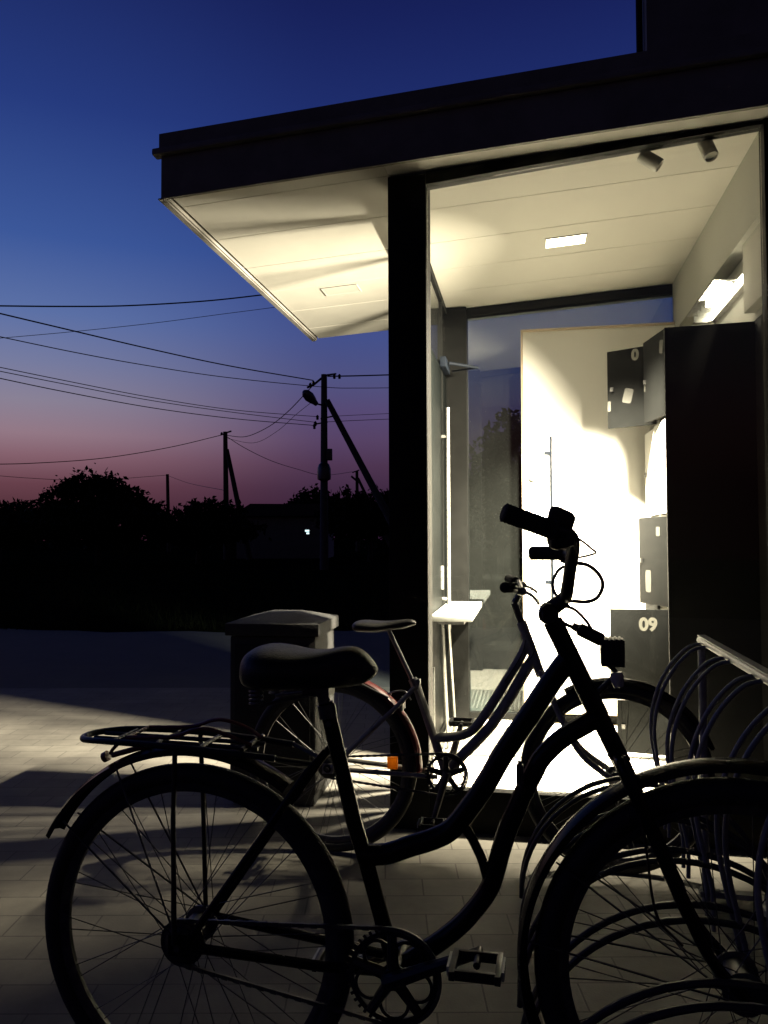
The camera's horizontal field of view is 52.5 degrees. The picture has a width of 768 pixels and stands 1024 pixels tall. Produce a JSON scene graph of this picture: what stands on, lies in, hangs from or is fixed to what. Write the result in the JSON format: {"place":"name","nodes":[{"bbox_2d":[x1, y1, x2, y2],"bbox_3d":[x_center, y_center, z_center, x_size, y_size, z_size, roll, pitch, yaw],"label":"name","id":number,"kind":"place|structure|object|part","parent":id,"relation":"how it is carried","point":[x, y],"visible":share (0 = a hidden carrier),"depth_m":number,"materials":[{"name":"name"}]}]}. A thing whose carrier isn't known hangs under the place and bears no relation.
{"place":"outdoors","nodes":[
{"label":"outdoors","id":0,"kind":"place"},
{"bbox_2d":[0,294,261,306],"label":"overhead wire","id":1,"kind":"object","parent":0,"point":[128,305],"visible":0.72,"depth_m":23.25,"materials":[{"name":"black metal"}]},
{"bbox_2d":[6,307,274,337],"bbox_3d":[-9.084,-8.177,32.656,14.097,3.118,0.346,1,-2,-21],"label":"overhead wire","id":2,"kind":"object","parent":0,"point":[141,324],"visible":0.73,"depth_m":32.15,"materials":[{"name":"black metal"}]},
{"bbox_2d":[0,563,480,629],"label":"rough grass","id":3,"kind":"structure","parent":0,"point":[78,625],"depth_m":13.84,"materials":[{"name":"plant"}]},
{"bbox_2d":[0,539,522,632],"bbox_3d":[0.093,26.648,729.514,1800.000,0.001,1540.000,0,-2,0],"label":"ground","id":4,"kind":"structure","parent":0,"point":[496,610],"depth_m":20.71,"materials":[{"name":"black plant"}]},
{"bbox_2d":[0,496,47,564],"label":"leafy bush","id":5,"kind":"object","parent":4,"relation":"on","point":[17,535],"visible":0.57,"depth_m":37.09,"materials":[{"name":"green plant"}]},
{"bbox_2d":[10,463,183,565],"bbox_3d":[-12.996,0.086,35.839,8.170,4.791,6.582,0,-2,0],"label":"leafy tree","id":6,"kind":"object","parent":4,"relation":"on","point":[98,509],"visible":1,"depth_m":35.07,"materials":[{"name":"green plant"}]},
{"bbox_2d":[166,474,170,551],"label":"utility pole","id":7,"kind":"object","parent":4,"relation":"on","point":[167,503],"visible":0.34,"depth_m":74.97,"materials":[{"name":"brown wood"}]},
{"bbox_2d":[5,475,164,479],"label":"overhead wire","id":8,"kind":"object","parent":7,"relation":"attached to","point":[56,479],"visible":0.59,"depth_m":65.75,"materials":[{"name":"black metal"}]},
{"bbox_2d":[148,496,271,564],"bbox_3d":[-8.403,0.871,37.193,6.143,3.291,4.767,0,-2,0],"label":"leafy tree","id":9,"kind":"object","parent":4,"relation":"on","point":[208,521],"visible":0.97,"depth_m":36.41,"materials":[{"name":"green plant"}]},
{"bbox_2d":[220,431,251,559],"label":"utility pole","id":10,"kind":"object","parent":4,"relation":"on","point":[227,463],"visible":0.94,"depth_m":45.79,"materials":[{"name":"brown wood"}]},
{"bbox_2d":[0,434,222,464],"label":"overhead wire","id":11,"kind":"object","parent":10,"relation":"attached to","point":[110,457],"visible":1,"depth_m":41.35,"materials":[{"name":"black metal"}]},
{"bbox_2d":[227,403,309,442],"bbox_3d":[-5.673,-4.245,38.256,0.708,0.836,17.257,1,-2,-23],"label":"overhead wire","id":12,"kind":"object","parent":10,"relation":"attached to","point":[273,433],"visible":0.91,"depth_m":38.51,"materials":[{"name":"black metal"}]},
{"bbox_2d":[227,437,353,474],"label":"overhead wire","id":13,"kind":"object","parent":10,"relation":"attached to","point":[282,464],"visible":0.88,"depth_m":51.83,"materials":[{"name":"black metal"}]},
{"bbox_2d":[2,531,522,549],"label":"wood","id":14,"kind":"object","parent":4,"relation":"on","point":[338,544],"visible":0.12,"depth_m":95.80,"materials":[{"name":"black plant"}]},
{"bbox_2d":[283,483,340,505],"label":"leafy tree","id":15,"kind":"object","parent":4,"relation":"on","point":[312,496],"visible":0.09,"depth_m":56.40,"materials":[{"name":"green plant"}]},
{"bbox_2d":[307,373,388,569],"bbox_3d":[-0.825,-1.578,29.553,4.405,7.693,0.645,-1,-2,13],"label":"utility pole","id":16,"kind":"object","parent":4,"relation":"on","point":[324,473],"visible":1,"depth_m":29.84,"materials":[{"name":"concrete"}]},
{"bbox_2d":[0,313,313,380],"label":"overhead wire","id":17,"kind":"object","parent":16,"relation":"attached to","point":[146,347],"visible":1,"depth_m":24.83,"materials":[{"name":"black metal"}]},
{"bbox_2d":[0,378,314,425],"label":"overhead wire","id":18,"kind":"object","parent":16,"relation":"attached to","point":[146,406],"visible":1,"depth_m":24.72,"materials":[{"name":"black metal"}]},
{"bbox_2d":[0,371,316,422],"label":"overhead wire","id":19,"kind":"object","parent":16,"relation":"attached to","point":[147,399],"visible":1,"depth_m":24.84,"materials":[{"name":"black metal"}]},
{"bbox_2d":[0,367,317,416],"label":"overhead wire","id":20,"kind":"object","parent":16,"relation":"attached to","point":[147,396],"visible":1,"depth_m":24.78,"materials":[{"name":"black metal"}]},
{"bbox_2d":[0,336,334,387],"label":"overhead wire","id":21,"kind":"object","parent":16,"relation":"attached to","point":[155,366],"visible":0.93,"depth_m":24.54,"materials":[{"name":"black metal"}]},
{"bbox_2d":[225,387,311,436],"bbox_3d":[-5.863,-4.479,38.166,0.476,0.755,17.340,1,-2,-23],"label":"overhead wire","id":22,"kind":"object","parent":16,"relation":"attached to","point":[276,421],"visible":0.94,"depth_m":35.99,"materials":[{"name":"black metal"}]},
{"bbox_2d":[302,390,321,405],"bbox_3d":[-2.679,-4.325,29.556,0.395,0.542,1.088,-2,-3,44],"label":"street lamp","id":23,"kind":"object","parent":16,"relation":"attached to","point":[308,396],"visible":1,"depth_m":29.27,"materials":[{"name":"metal"}]},
{"bbox_2d":[329,419,385,421],"bbox_3d":[-0.544,-3.736,31.602,4.506,0.633,0.029,2,-3,-43],"label":"overhead wire","id":24,"kind":"object","parent":16,"relation":"attached to","point":[360,420],"visible":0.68,"depth_m":31.16,"materials":[{"name":"black metal"}]},
{"bbox_2d":[327,374,388,376],"bbox_3d":[-0.545,-5.566,31.666,4.516,0.779,0.060,2,-3,-43],"label":"overhead wire","id":25,"kind":"object","parent":16,"relation":"attached to","point":[360,375],"visible":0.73,"depth_m":31.13,"materials":[{"name":"black metal"}]},
{"bbox_2d":[310,484,388,561],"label":"leafy tree","id":26,"kind":"object","parent":4,"relation":"on","point":[359,516],"visible":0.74,"depth_m":40.58,"materials":[{"name":"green plant"}]},
{"bbox_2d":[351,470,388,551],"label":"utility pole","id":27,"kind":"object","parent":4,"relation":"on","point":[357,481],"visible":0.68,"depth_m":73.78,"materials":[{"name":"brown wood"}]},
{"bbox_2d":[469,407,524,573],"bbox_3d":[4.288,-0.700,26.177,4.574,5.563,3.559,0,-2,0],"label":"leafy tree","id":28,"kind":"object","parent":4,"relation":"on","point":[488,501],"visible":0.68,"depth_m":25.56,"materials":[{"name":"green plant"}]},
{"bbox_2d":[0,627,523,687],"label":"road","id":29,"kind":"structure","parent":0,"point":[90,659],"depth_m":7.73,"materials":[{"name":"grey asphalt"}]},
{"bbox_2d":[236,504,333,558],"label":"house","id":30,"kind":"structure","parent":0,"point":[292,532],"depth_m":47.96,"materials":[{"name":"black"}]},
{"bbox_2d":[304,529,310,534],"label":"window","id":31,"kind":"structure","parent":30,"relation":"in","point":[306,531],"depth_m":47.93,"materials":[{"name":"white glass"}]},
{"bbox_2d":[0,0,672,540],"label":"sky","id":32,"kind":"structure","parent":0,"point":[89,89],"materials":[{"name":"blue"}]},
{"bbox_2d":[0,687,767,1023],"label":"pavement","id":33,"kind":"structure","parent":0,"point":[50,763],"depth_m":2.54,"materials":[{"name":"concrete"}]},
{"bbox_2d":[225,610,337,805],"bbox_3d":[-0.461,0.874,3.603,0.424,0.827,0.424,0,-2,8],"label":"litter bin","id":34,"kind":"object","parent":33,"relation":"on","point":[309,629],"visible":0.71,"depth_m":3.41,"materials":[{"name":"grey concrete"}]},
{"bbox_2d":[234,644,309,786],"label":"front door","id":35,"kind":"structure","parent":34,"relation":"in","point":[249,715],"depth_m":3.40,"materials":[{"name":"black"}]},
{"bbox_2d":[45,503,767,1023],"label":"bicycle","id":36,"kind":"object","parent":33,"relation":"on","point":[277,669],"visible":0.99,"depth_m":1.50,"materials":[{"name":"metal"}]},
{"bbox_2d":[152,30,767,851],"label":"kiosk building","id":37,"kind":"structure","parent":33,"relation":"on","point":[428,220],"depth_m":3.46,"materials":[{"name":"white paint"}]},
{"bbox_2d":[320,284,361,295],"bbox_3d":[-0.252,-1.307,4.582,0.216,0.003,0.142,-4,-2,10],"label":"ceiling lamp","id":38,"kind":"object","parent":37,"relation":"attached to","point":[343,289],"visible":1,"depth_m":4.58,"materials":[{"name":"white plastic"}]},
{"bbox_2d":[432,601,481,748],"bbox_3d":[0.436,0.932,4.492,0.213,0.759,0.904,-1,-2,10],"label":"writing table","id":39,"kind":"object","parent":37,"relation":"on","point":[458,612],"visible":0.79,"depth_m":4.23,"materials":[{"name":"white laminate"}]},
{"bbox_2d":[440,725,547,757],"bbox_3d":[0.632,1.300,4.440,0.600,0.013,0.664,-1,-2,10],"label":"door mat","id":40,"kind":"object","parent":37,"relation":"on","point":[485,748],"depth_m":4.34,"materials":[{"name":"grey rubber"}]},
{"bbox_2d":[544,233,587,248],"bbox_3d":[0.946,-1.410,4.050,0.216,0.003,0.142,-4,-2,10],"label":"ceiling lamp","id":41,"kind":"object","parent":37,"relation":"attached to","point":[568,240],"visible":1,"depth_m":4.05,"materials":[{"name":"white plastic"}]},
{"bbox_2d":[521,322,674,715],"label":"wall","id":42,"kind":"structure","parent":37,"relation":"in","point":[572,461],"depth_m":4.86,"materials":[{"name":"white paint"}]},
{"bbox_2d":[607,329,669,755],"bbox_3d":[1.697,0.169,4.349,0.912,2.262,0.671,-1,-2,10],"label":"locker cabinet","id":43,"kind":"object","parent":37,"relation":"on","point":[635,387],"visible":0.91,"depth_m":4.17,"materials":[{"name":"metal"}]},
{"bbox_3d":[1.429,-0.722,4.507,0.285,0.455,0.026,-2,-3,40],"label":"locker door","id":44,"kind":"part","parent":43,"relation":"part of","materials":[{"name":"paint"}]},
{"bbox_3d":[1.340,0.738,4.067,0.300,0.457,0.018,-1,-2,12],"label":"locker door","id":45,"kind":"part","parent":43,"relation":"part of","materials":[{"name":"paint"}]},
{"bbox_3d":[1.358,1.127,4.066,0.270,0.270,0.026,-1,-2,20],"label":"locker door","id":46,"kind":"part","parent":43,"relation":"part of","materials":[{"name":"paint"}]},
{"bbox_3d":[1.559,-0.225,4.551,0.026,0.495,0.300,0,-2,8],"label":"locker door","id":47,"kind":"part","parent":43,"relation":"part of","materials":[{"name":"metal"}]},
{"bbox_3d":[1.562,0.753,4.516,0.016,0.457,0.300,0,-2,6],"label":"locker door","id":48,"kind":"part","parent":43,"relation":"part of","materials":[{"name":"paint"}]},
{"bbox_3d":[1.454,0.264,4.201,0.026,0.473,0.300,0,-2,-10],"label":"locker door","id":49,"kind":"part","parent":43,"relation":"part of","materials":[{"name":"paint"}]},
{"bbox_3d":[1.469,-0.731,4.238,0.026,0.455,0.300,0,-2,-2],"label":"locker door","id":50,"kind":"part","parent":43,"relation":"part of","materials":[{"name":"paint"}]},
{"bbox_3d":[1.498,-0.237,4.221,0.026,0.495,0.300,0,-2,8],"label":"locker door","id":51,"kind":"part","parent":43,"relation":"part of","materials":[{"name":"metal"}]},
{"bbox_2d":[637,151,663,171],"bbox_3d":[1.063,-1.408,3.108,0.103,0.104,0.056,-1,-2,16],"label":"ceiling spotlight","id":52,"kind":"object","parent":37,"relation":"attached to","point":[650,160],"visible":0.91,"depth_m":3.09,"materials":[{"name":"grey metal"}]},
{"bbox_2d":[636,0,767,51],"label":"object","id":53,"kind":"structure","parent":37,"relation":"on","point":[663,23],"depth_m":3.04,"materials":[{"name":"black"}]},
{"bbox_2d":[697,139,717,161],"bbox_3d":[1.271,-1.426,3.057,0.056,0.104,0.085,1,-2,-21],"label":"ceiling spotlight","id":54,"kind":"object","parent":37,"relation":"attached to","point":[708,150],"visible":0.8,"depth_m":3.04,"materials":[{"name":"grey metal"}]},
{"bbox_2d":[664,321,763,781],"bbox_3d":[1.609,0.215,3.348,0.740,2.100,0.023,-1,-2,10],"label":"screen panel","id":55,"kind":"object","parent":37,"relation":"on","point":[713,567],"visible":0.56,"depth_m":3.38,"materials":[{"name":"black metal"}]},
{"bbox_2d":[687,274,742,322],"bbox_3d":[1.593,-1.018,3.720,0.145,0.050,0.675,-1,-2,10],"label":"strip lamp","id":56,"kind":"object","parent":37,"relation":"attached to","point":[717,300],"visible":0.95,"depth_m":3.70,"materials":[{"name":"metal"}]},
{"bbox_2d":[250,574,715,873],"bbox_3d":[0.310,0.750,2.813,1.672,1.024,0.578,-1,-2,10],"label":"bicycle","id":57,"kind":"object","parent":33,"relation":"on","point":[386,705],"visible":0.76,"depth_m":2.79,"materials":[{"name":"metal"}]},
{"bbox_2d":[517,635,767,1023],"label":"bicycle rack","id":58,"kind":"object","parent":33,"relation":"on","point":[759,673],"visible":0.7,"depth_m":1.83,"materials":[{"name":"metal"}]}
]}

